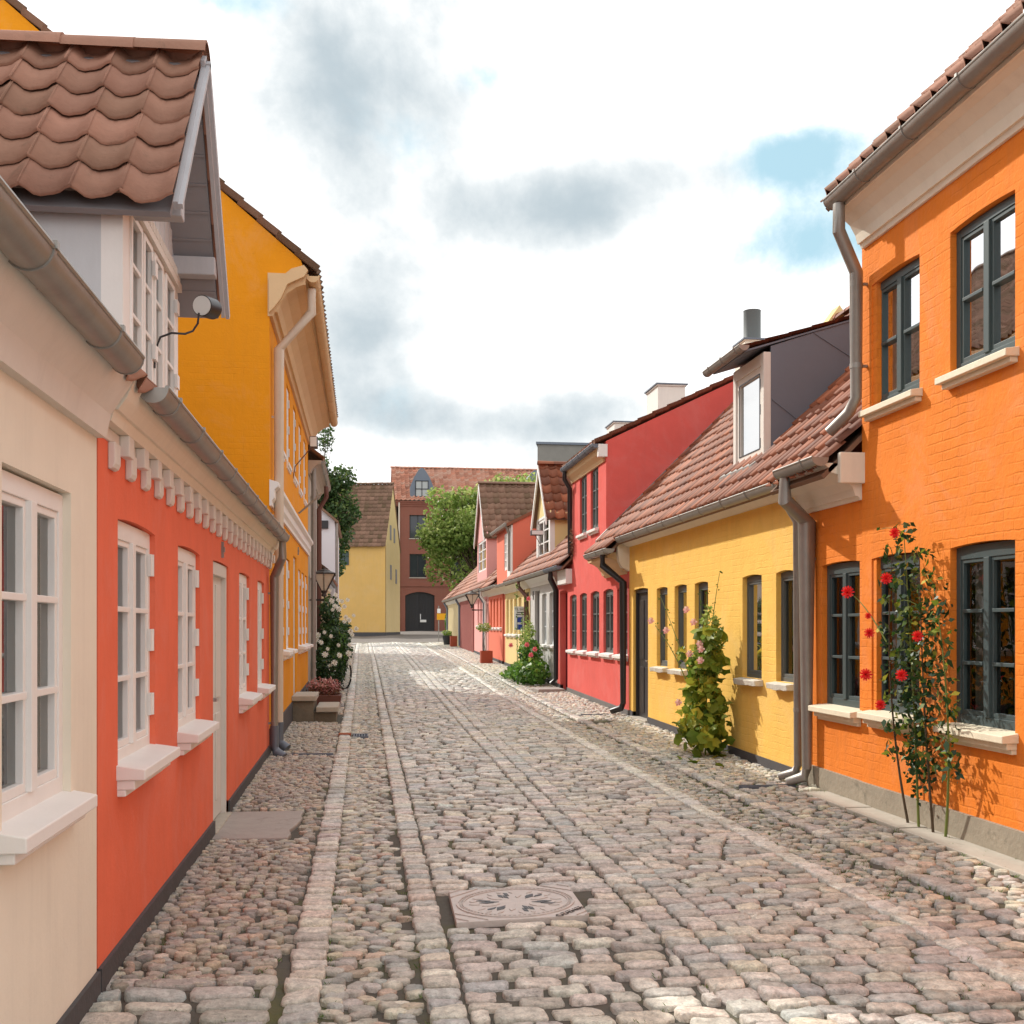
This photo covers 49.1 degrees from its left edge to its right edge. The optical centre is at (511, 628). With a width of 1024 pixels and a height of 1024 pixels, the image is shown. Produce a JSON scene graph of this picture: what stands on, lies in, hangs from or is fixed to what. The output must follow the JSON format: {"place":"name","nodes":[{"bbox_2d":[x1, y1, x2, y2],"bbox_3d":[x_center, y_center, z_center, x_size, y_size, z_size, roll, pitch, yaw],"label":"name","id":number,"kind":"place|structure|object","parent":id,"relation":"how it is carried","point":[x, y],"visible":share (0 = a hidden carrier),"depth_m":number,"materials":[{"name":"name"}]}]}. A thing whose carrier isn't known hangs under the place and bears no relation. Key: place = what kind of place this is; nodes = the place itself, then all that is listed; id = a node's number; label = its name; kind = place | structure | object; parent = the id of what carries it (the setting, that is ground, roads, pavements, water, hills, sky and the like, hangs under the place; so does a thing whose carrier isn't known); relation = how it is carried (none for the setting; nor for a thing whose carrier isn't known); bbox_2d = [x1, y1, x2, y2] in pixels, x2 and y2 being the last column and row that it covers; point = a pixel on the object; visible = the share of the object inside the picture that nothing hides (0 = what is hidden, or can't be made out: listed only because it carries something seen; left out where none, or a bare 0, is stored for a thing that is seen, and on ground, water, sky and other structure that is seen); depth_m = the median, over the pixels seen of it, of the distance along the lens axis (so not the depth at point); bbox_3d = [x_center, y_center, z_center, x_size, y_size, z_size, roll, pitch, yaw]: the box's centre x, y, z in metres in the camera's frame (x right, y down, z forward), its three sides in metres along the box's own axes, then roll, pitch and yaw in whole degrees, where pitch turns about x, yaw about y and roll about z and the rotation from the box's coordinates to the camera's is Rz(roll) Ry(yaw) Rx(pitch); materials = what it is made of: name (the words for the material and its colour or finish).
{"place":"outdoors","nodes":[
{"label":"outdoors","id":0,"kind":"place"},
{"bbox_2d":[80,643,356,1023],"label":"pavement","id":1,"kind":"structure","parent":0,"point":[227,994],"depth_m":6.12,"materials":[{"name":"grey stone"}]},
{"bbox_2d":[287,753,332,755],"bbox_3d":[-2.510,1.557,13.719,0.630,0.042,0.090,0,0,-8],"label":"drain channel","id":2,"kind":"object","parent":1,"relation":"on","point":[327,754],"visible":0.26,"depth_m":13.73,"materials":[{"name":"metal"}]},
{"bbox_2d":[306,676,343,704],"bbox_3d":[-3.538,1.191,21.225,0.725,0.560,0.877,0,0,-8],"label":"flower trough","id":3,"kind":"object","parent":1,"relation":"on","point":[331,692],"visible":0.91,"depth_m":20.99,"materials":[{"name":"brown paint"}]},
{"bbox_2d":[316,589,358,688],"bbox_3d":[-4.026,0.252,25.568,1.060,2.288,2.964,0,0,-8],"label":"rose bush","id":4,"kind":"object","parent":1,"relation":"on","point":[333,655],"visible":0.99,"depth_m":25.12,"materials":[{"name":"green plant"}]},
{"bbox_2d":[348,631,443,642],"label":"cross street","id":5,"kind":"structure","parent":0,"point":[417,636],"depth_m":69.65,"materials":[{"name":"grey stone"}]},
{"bbox_2d":[18,0,1014,484],"label":"sky","id":6,"kind":"structure","parent":0,"point":[521,220],"materials":[{"name":"white"}]},
{"bbox_2d":[120,647,1023,1023],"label":"ground","id":7,"kind":"structure","parent":0,"point":[284,965],"depth_m":5.87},
{"bbox_2d":[0,176,146,1023],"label":"house","id":8,"kind":"structure","parent":7,"relation":"on","point":[72,356],"depth_m":4.06,"materials":[{"name":"white paint"}]},
{"bbox_2d":[0,469,96,864],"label":"window","id":9,"kind":"structure","parent":8,"relation":"in","point":[36,809],"depth_m":3.97,"materials":[{"name":"white paint"}]},
{"bbox_2d":[0,30,303,992],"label":"house","id":10,"kind":"structure","parent":7,"relation":"on","point":[108,162],"depth_m":6.04,"materials":[{"name":"red paint"}]},
{"bbox_2d":[116,520,179,796],"bbox_3d":[-1.890,0.135,5.726,0.222,1.310,1.010,0,0,-8],"label":"window","id":11,"kind":"structure","parent":10,"relation":"in","point":[139,760],"depth_m":5.69,"materials":[{"name":"white paint"}]},
{"bbox_2d":[154,295,221,367],"bbox_3d":[-1.774,-1.638,6.196,0.364,0.437,0.162,0,0,-44],"label":"wall lamp","id":12,"kind":"object","parent":10,"relation":"attached to","point":[204,306],"visible":0.98,"depth_m":6.20,"materials":[{"name":"grey metal"}]},
{"bbox_2d":[177,547,218,754],"bbox_3d":[-2.116,0.135,7.426,0.222,1.310,1.000,0,0,-8],"label":"window","id":13,"kind":"structure","parent":10,"relation":"in","point":[192,731],"depth_m":7.40,"materials":[{"name":"white paint"}]},
{"bbox_2d":[213,561,225,819],"bbox_3d":[-2.397,0.525,9.064,0.120,2.090,0.980,0,0,-8],"label":"door","id":14,"kind":"structure","parent":10,"relation":"in","point":[219,571],"depth_m":9.31,"materials":[{"name":"beige paint"}]},
{"bbox_2d":[239,574,262,712],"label":"window","id":15,"kind":"structure","parent":10,"relation":"in","point":[247,699],"depth_m":10.83,"materials":[{"name":"white paint"}]},
{"bbox_2d":[257,582,275,700],"bbox_3d":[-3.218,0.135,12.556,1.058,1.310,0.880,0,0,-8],"label":"window","id":16,"kind":"structure","parent":10,"relation":"in","point":[264,688],"depth_m":12.61,"materials":[{"name":"white paint"}]},
{"bbox_2d":[0,0,339,750],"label":"house","id":17,"kind":"structure","parent":7,"relation":"on","point":[256,392],"depth_m":13.75,"materials":[{"name":"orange paint"}]},
{"bbox_2d":[283,599,293,660],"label":"window","id":18,"kind":"structure","parent":17,"relation":"in","point":[286,653],"depth_m":15.70,"materials":[{"name":"white paint"}]},
{"bbox_2d":[287,391,291,474],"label":"window","id":19,"kind":"structure","parent":17,"relation":"in","point":[289,468],"depth_m":17.17,"materials":[{"name":"white paint"}]},
{"bbox_2d":[286,560,297,658],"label":"window","id":20,"kind":"structure","parent":17,"relation":"in","point":[287,571],"depth_m":17.18,"materials":[{"name":"white paint"}]},
{"bbox_2d":[293,558,294,694],"bbox_3d":[-3.707,-0.020,18.866,0.110,2.340,0.860,0,0,-8],"label":"door","id":21,"kind":"structure","parent":17,"relation":"in","point":[293,558],"depth_m":19.24,"materials":[{"name":"white paint"}]},
{"bbox_2d":[293,410,297,487],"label":"window","id":22,"kind":"structure","parent":17,"relation":"in","point":[295,481],"depth_m":18.86,"materials":[{"name":"white paint"}]},
{"bbox_2d":[299,429,302,497],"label":"window","id":23,"kind":"structure","parent":17,"relation":"in","point":[300,491],"depth_m":20.66,"materials":[{"name":"white paint"}]},
{"bbox_2d":[298,571,307,653],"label":"window","id":24,"kind":"structure","parent":17,"relation":"in","point":[301,648],"depth_m":20.21,"materials":[{"name":"white paint"}]},
{"bbox_2d":[293,436,317,478],"bbox_3d":[-3.408,-2.799,18.497,0.404,0.701,0.230,0,0,-8],"label":"wall lamp","id":25,"kind":"object","parent":17,"relation":"attached to","point":[313,442],"visible":1,"depth_m":18.40,"materials":[{"name":"brown paint"}]},
{"bbox_2d":[304,444,307,505],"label":"window","id":26,"kind":"structure","parent":17,"relation":"in","point":[305,502],"depth_m":22.35,"materials":[{"name":"white paint"}]},
{"bbox_2d":[302,574,310,652],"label":"window","id":27,"kind":"structure","parent":17,"relation":"in","point":[309,646],"depth_m":21.66,"materials":[{"name":"white paint"}]},
{"bbox_2d":[305,577,313,650],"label":"window","id":28,"kind":"structure","parent":17,"relation":"in","point":[312,645],"depth_m":22.52,"materials":[{"name":"white paint"}]},
{"bbox_2d":[278,643,359,1023],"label":"kerb","id":29,"kind":"structure","parent":7,"relation":"on","point":[300,1003],"depth_m":6.37,"materials":[{"name":"stone"}]},
{"bbox_2d":[308,445,330,684],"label":"house","id":30,"kind":"structure","parent":7,"relation":"on","point":[318,480],"depth_m":23.89,"materials":[{"name":"grey paint"}]},
{"bbox_2d":[309,567,335,600],"bbox_3d":[-4.042,-0.937,23.977,0.570,0.727,0.520,0,0,-8],"label":"lantern","id":31,"kind":"object","parent":30,"relation":"attached to","point":[324,578],"visible":0.88,"depth_m":23.85,"materials":[{"name":"beige glass"}]},
{"bbox_2d":[317,503,341,640],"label":"house","id":32,"kind":"structure","parent":7,"relation":"on","point":[331,533],"depth_m":39.51,"materials":[{"name":"white paint"}]},
{"bbox_2d":[322,565,337,618],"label":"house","id":33,"kind":"structure","parent":7,"relation":"on","point":[334,584],"depth_m":35.92,"materials":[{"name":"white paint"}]},
{"bbox_2d":[317,424,362,576],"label":"tree","id":34,"kind":"object","parent":7,"relation":"on","point":[336,505],"visible":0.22,"depth_m":59.74,"materials":[{"name":"green plant"}]},
{"bbox_2d":[337,643,355,688],"bbox_3d":[-3.886,0.874,25.955,0.573,1.052,1.713,0,0,-8],"label":"bicycle","id":35,"kind":"object","parent":7,"relation":"on","point":[350,671],"visible":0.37,"depth_m":25.59,"materials":[{"name":"metal"}]},
{"bbox_2d":[337,482,400,636],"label":"house","id":36,"kind":"structure","parent":7,"relation":"on","point":[369,583],"depth_m":74.76,"materials":[{"name":"yellow paint"}]},
{"bbox_2d":[390,565,391,579],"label":"gable window","id":37,"kind":"structure","parent":36,"relation":"in","point":[390,565],"depth_m":76.42,"materials":[{"name":"grey glass"}]},
{"bbox_2d":[395,569,396,583],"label":"gable window","id":38,"kind":"structure","parent":36,"relation":"in","point":[395,569],"depth_m":78.36,"materials":[{"name":"grey glass"}]},
{"bbox_2d":[351,642,431,643],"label":"kerb","id":39,"kind":"structure","parent":7,"relation":"on","point":[386,642],"depth_m":59.79,"materials":[{"name":"grey stone"}]},
{"bbox_2d":[368,643,469,1023],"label":"kerb","id":40,"kind":"structure","parent":7,"relation":"on","point":[441,991],"depth_m":6.47,"materials":[{"name":"stone"}]},
{"bbox_2d":[437,606,445,640],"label":"sign post","id":41,"kind":"object","parent":7,"relation":"on","point":[441,616],"visible":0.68,"depth_m":61.48,"materials":[{"name":"metal"}]},
{"bbox_2d":[390,466,536,630],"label":"building","id":42,"kind":"structure","parent":7,"relation":"on","point":[421,597],"depth_m":92.00,"materials":[{"name":"red brick"}]},
{"bbox_2d":[409,515,425,538],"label":"window","id":43,"kind":"structure","parent":42,"relation":"in","point":[414,519],"depth_m":91.90,"materials":[{"name":"grey glass"}]},
{"bbox_2d":[409,554,426,577],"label":"window","id":44,"kind":"structure","parent":42,"relation":"in","point":[417,562],"depth_m":91.90,"materials":[{"name":"black glass"}]},
{"bbox_2d":[450,555,465,577],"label":"window","id":45,"kind":"structure","parent":42,"relation":"in","point":[451,555],"depth_m":92.35,"materials":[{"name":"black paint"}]},
{"bbox_2d":[453,574,476,651],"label":"house","id":46,"kind":"structure","parent":7,"relation":"on","point":[465,627],"depth_m":48.20,"materials":[{"name":"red paint"}]},
{"bbox_2d":[442,567,496,646],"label":"house","id":47,"kind":"structure","parent":7,"relation":"on","point":[450,604],"depth_m":55.16,"materials":[{"name":"yellow paint"}]},
{"bbox_2d":[415,472,535,590],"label":"tree","id":48,"kind":"object","parent":7,"relation":"on","point":[450,535],"visible":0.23,"depth_m":75.15,"materials":[{"name":"green plant"}]},
{"bbox_2d":[466,481,535,654],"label":"house","id":49,"kind":"structure","parent":7,"relation":"on","point":[499,503],"depth_m":42.02,"materials":[{"name":"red paint"}]},
{"bbox_2d":[465,591,481,610],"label":"lantern","id":50,"kind":"object","parent":49,"relation":"attached to","point":[471,596],"visible":0.97,"depth_m":40.23,"materials":[{"name":"beige glass"}]},
{"bbox_2d":[499,584,550,685],"bbox_3d":[0.293,0.104,27.550,0.920,2.588,3.957,0,0,-8],"label":"bush","id":51,"kind":"object","parent":7,"relation":"on","point":[528,667],"visible":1,"depth_m":26.59,"materials":[{"name":"green plant"}]},
{"bbox_2d":[479,511,572,664],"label":"house","id":52,"kind":"structure","parent":7,"relation":"on","point":[516,544],"depth_m":35.76,"materials":[{"name":"red paint"}]},
{"bbox_2d":[505,534,506,569],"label":"window","id":53,"kind":"structure","parent":52,"relation":"in","point":[505,534],"depth_m":35.02,"materials":[{"name":"white paint"}]},
{"bbox_2d":[536,442,589,461],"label":"building","id":54,"kind":"structure","parent":7,"relation":"on","point":[558,451],"depth_m":121.68,"materials":[{"name":"concrete"}]},
{"bbox_2d":[494,421,632,666],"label":"house","id":55,"kind":"structure","parent":7,"relation":"on","point":[509,588],"depth_m":32.90,"materials":[{"name":"yellow paint"}]},
{"bbox_2d":[504,600,508,636],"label":"window","id":56,"kind":"structure","parent":55,"relation":"in","point":[505,635],"depth_m":34.75,"materials":[{"name":"white glass"}]},
{"bbox_2d":[507,599,512,636],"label":"window","id":57,"kind":"structure","parent":55,"relation":"in","point":[509,635],"depth_m":33.85,"materials":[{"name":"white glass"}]},
{"bbox_2d":[514,606,523,629],"bbox_3d":[0.234,-0.265,30.181,0.360,0.630,0.024,0,0,-8],"label":"poster board","id":58,"kind":"object","parent":55,"relation":"attached to","point":[518,610],"visible":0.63,"depth_m":30.16,"materials":[{"name":"white paper"}]},
{"bbox_2d":[391,642,789,1023],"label":"kerb","id":59,"kind":"structure","parent":7,"relation":"on","point":[741,1002],"depth_m":6.30,"materials":[{"name":"stone"}]},
{"bbox_2d":[518,382,687,686],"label":"house","id":60,"kind":"structure","parent":7,"relation":"on","point":[542,576],"depth_m":28.00,"materials":[{"name":"white paint"}]},
{"bbox_2d":[530,530,542,552],"bbox_3d":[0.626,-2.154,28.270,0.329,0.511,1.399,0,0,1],"label":"wall lamp","id":61,"kind":"object","parent":60,"relation":"attached to","point":[535,533],"visible":1,"depth_m":27.60,"materials":[{"name":"brown paint"}]},
{"bbox_2d":[537,591,539,660],"bbox_3d":[0.756,0.105,28.648,0.090,2.090,0.800,0,0,-8],"label":"door","id":62,"kind":"structure","parent":60,"relation":"in","point":[538,593],"depth_m":28.99,"materials":[{"name":"wood"}]},
{"bbox_2d":[539,594,546,648],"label":"window","id":63,"kind":"structure","parent":60,"relation":"in","point":[545,596],"depth_m":27.77,"materials":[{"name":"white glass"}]},
{"bbox_2d":[546,593,553,649],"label":"window","id":64,"kind":"structure","parent":60,"relation":"in","point":[551,646],"depth_m":26.71,"materials":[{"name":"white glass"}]},
{"bbox_2d":[395,642,837,1023],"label":"kerb","id":65,"kind":"structure","parent":7,"relation":"on","point":[775,992],"depth_m":6.26,"materials":[{"name":"stone"}]},
{"bbox_2d":[320,643,979,1023],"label":"gutter","id":66,"kind":"object","parent":7,"relation":"on","point":[366,787],"visible":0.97,"depth_m":7.52,"materials":[{"name":"grey stone"}]},
{"bbox_2d":[353,734,367,738],"bbox_3d":[-2.184,1.558,16.163,0.220,0.036,0.420,0,0,-8],"label":"drain grate","id":67,"kind":"object","parent":66,"relation":"on","point":[363,736],"visible":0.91,"depth_m":16.10,"materials":[{"name":"metal"}]},
{"bbox_2d":[533,309,861,714],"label":"house","id":68,"kind":"structure","parent":7,"relation":"on","point":[620,477],"depth_m":20.69,"materials":[{"name":"red paint"}]},
{"bbox_2d":[566,592,567,688],"bbox_3d":[1.302,0.280,24.796,0.080,2.200,0.820,0,0,-8],"label":"door","id":69,"kind":"structure","parent":68,"relation":"in","point":[566,592],"depth_m":25.15,"materials":[{"name":"wood"}]},
{"bbox_2d":[565,595,576,654],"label":"window","id":70,"kind":"structure","parent":68,"relation":"in","point":[574,598],"depth_m":23.74,"materials":[{"name":"grey glass"}]},
{"bbox_2d":[575,593,586,655],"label":"window","id":71,"kind":"structure","parent":68,"relation":"in","point":[582,652],"depth_m":22.77,"materials":[{"name":"grey paint"}]},
{"bbox_2d":[576,475,586,539],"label":"window","id":72,"kind":"structure","parent":68,"relation":"in","point":[584,480],"depth_m":22.64,"materials":[{"name":"grey paint"}]},
{"bbox_2d":[586,468,598,535],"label":"window","id":73,"kind":"structure","parent":68,"relation":"in","point":[595,529],"depth_m":21.67,"materials":[{"name":"grey paint"}]},
{"bbox_2d":[586,592,599,657],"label":"window","id":74,"kind":"structure","parent":68,"relation":"in","point":[595,652],"depth_m":21.51,"materials":[{"name":"grey glass"}]},
{"bbox_2d":[598,589,613,659],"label":"window","id":75,"kind":"structure","parent":68,"relation":"in","point":[608,654],"depth_m":20.43,"materials":[{"name":"grey paint"}]},
{"bbox_2d":[612,588,627,660],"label":"window","id":76,"kind":"structure","parent":68,"relation":"in","point":[616,656],"depth_m":19.17,"materials":[{"name":"grey paint"}]},
{"bbox_2d":[429,642,998,909],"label":"kerb","id":77,"kind":"structure","parent":7,"relation":"on","point":[958,893],"depth_m":8.95,"materials":[{"name":"stone"}]},
{"bbox_2d":[418,643,1023,990],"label":"kerb","id":78,"kind":"structure","parent":7,"relation":"on","point":[997,969],"depth_m":7.10,"materials":[{"name":"stone"}]},
{"bbox_2d":[613,305,849,779],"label":"house","id":79,"kind":"structure","parent":7,"relation":"on","point":[701,519],"depth_m":13.34,"materials":[{"name":"yellow paint"}]},
{"bbox_2d":[636,589,647,717],"bbox_3d":[2.126,0.455,17.970,0.120,2.150,0.970,0,0,-8],"label":"door","id":80,"kind":"structure","parent":79,"relation":"in","point":[641,595],"depth_m":18.15,"materials":[{"name":"wood"}]},
{"bbox_2d":[649,588,667,672],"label":"window","id":81,"kind":"structure","parent":79,"relation":"in","point":[663,591],"depth_m":16.86,"materials":[{"name":"grey paint"}]},
{"bbox_2d":[667,585,687,675],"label":"window","id":82,"kind":"structure","parent":79,"relation":"in","point":[682,590],"depth_m":15.86,"materials":[{"name":"grey paint"}]},
{"bbox_2d":[687,582,707,673],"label":"window","id":83,"kind":"structure","parent":79,"relation":"in","point":[702,586],"depth_m":14.97,"materials":[{"name":"grey paint"}]},
{"bbox_2d":[733,575,762,685],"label":"window","id":84,"kind":"structure","parent":79,"relation":"in","point":[754,583],"depth_m":12.95,"materials":[{"name":"grey paint"}]},
{"bbox_2d":[766,571,793,690],"bbox_3d":[3.145,0.029,11.846,0.760,1.258,0.580,0,0,-8],"label":"window","id":85,"kind":"structure","parent":79,"relation":"in","point":[786,577],"depth_m":12.01,"materials":[{"name":"grey paint"}]},
{"bbox_2d":[765,399,864,801],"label":"house","id":86,"kind":"structure","parent":7,"relation":"on","point":[819,476],"depth_m":10.65,"materials":[{"name":"brick"}]},
{"bbox_2d":[808,561,860,726],"bbox_3d":[3.416,0.135,10.485,0.970,1.490,0.950,0,0,-8],"label":"window","id":87,"kind":"structure","parent":86,"relation":"in","point":[842,706],"depth_m":10.56,"materials":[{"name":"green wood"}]},
{"bbox_2d":[805,0,1023,879],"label":"house","id":88,"kind":"structure","parent":7,"relation":"on","point":[923,199],"depth_m":8.45,"materials":[{"name":"brick"}]},
{"bbox_2d":[857,553,919,735],"bbox_3d":[3.221,0.125,9.350,0.308,1.470,0.930,0,0,-8],"label":"window","id":89,"kind":"structure","parent":88,"relation":"in","point":[873,718],"depth_m":9.48,"materials":[{"name":"black glass"}]},
{"bbox_2d":[858,257,922,421],"bbox_3d":[3.194,-2.395,9.346,0.214,1.190,0.950,0,0,-8],"label":"window","id":90,"kind":"structure","parent":88,"relation":"in","point":[900,344],"depth_m":9.32,"materials":[{"name":"grey wood"}]},
{"bbox_2d":[841,522,964,836],"bbox_3d":[3.070,0.364,8.730,0.357,2.402,1.461,0,0,-11],"label":"climbing rose","id":91,"kind":"object","parent":88,"relation":"attached to","point":[919,732],"visible":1,"depth_m":8.61,"materials":[{"name":"green plant"}]},
{"bbox_2d":[933,540,1018,754],"bbox_3d":[3.574,0.125,8.065,0.670,1.470,0.930,0,0,-8],"label":"window","id":92,"kind":"structure","parent":88,"relation":"in","point":[986,571],"depth_m":8.32,"materials":[{"name":"grey wood"}]},
{"bbox_2d":[935,194,1018,389],"bbox_3d":[3.368,-2.395,8.037,0.214,1.190,0.950,0,0,-8],"label":"window","id":93,"kind":"structure","parent":88,"relation":"in","point":[986,245],"depth_m":8.02,"materials":[{"name":"grey wood"}]},
{"bbox_2d":[147,642,1023,1023],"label":"road","id":94,"kind":"structure","parent":0,"point":[549,960],"depth_m":6.31,"materials":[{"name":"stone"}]},
{"bbox_2d":[449,884,589,928],"bbox_3d":[0.020,1.580,6.392,0.732,0.068,0.744,0,0,-8],"label":"manhole cover","id":95,"kind":"object","parent":94,"relation":"in","point":[487,908],"visible":1,"depth_m":6.30,"materials":[{"name":"metal"}]},
{"bbox_2d":[432,642,1023,910],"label":"pavement","id":96,"kind":"structure","parent":0,"point":[661,741],"depth_m":10.14,"materials":[{"name":"grey stone"}]},
{"bbox_2d":[441,630,451,644],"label":"plant pot","id":97,"kind":"object","parent":96,"relation":"on","point":[446,638],"visible":1,"depth_m":55.39,"materials":[{"name":"black paint"}]},
{"bbox_2d":[450,636,456,646],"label":"crate","id":98,"kind":"object","parent":96,"relation":"on","point":[453,641],"visible":1,"depth_m":52.40,"materials":[{"name":"red wood"}]},
{"bbox_2d":[476,623,492,662],"bbox_3d":[-0.918,0.480,36.591,0.551,1.322,0.536,0,0,-8],"label":"square planter","id":99,"kind":"object","parent":96,"relation":"on","point":[486,656],"visible":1,"depth_m":36.44,"materials":[{"name":"red ceramic"}]},
{"bbox_2d":[648,571,734,766],"bbox_3d":[2.249,0.456,13.429,0.797,2.245,2.045,0,0,-8],"label":"hollyhock","id":100,"kind":"object","parent":96,"relation":"on","point":[701,728],"visible":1,"depth_m":13.29,"materials":[{"name":"green plant"}]},
{"bbox_2d":[739,784,795,788],"bbox_3d":[2.512,1.565,11.026,0.560,0.042,0.080,0,0,-8],"label":"drain channel","id":101,"kind":"object","parent":96,"relation":"on","point":[751,786],"visible":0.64,"depth_m":11.01,"materials":[{"name":"metal"}]}
]}

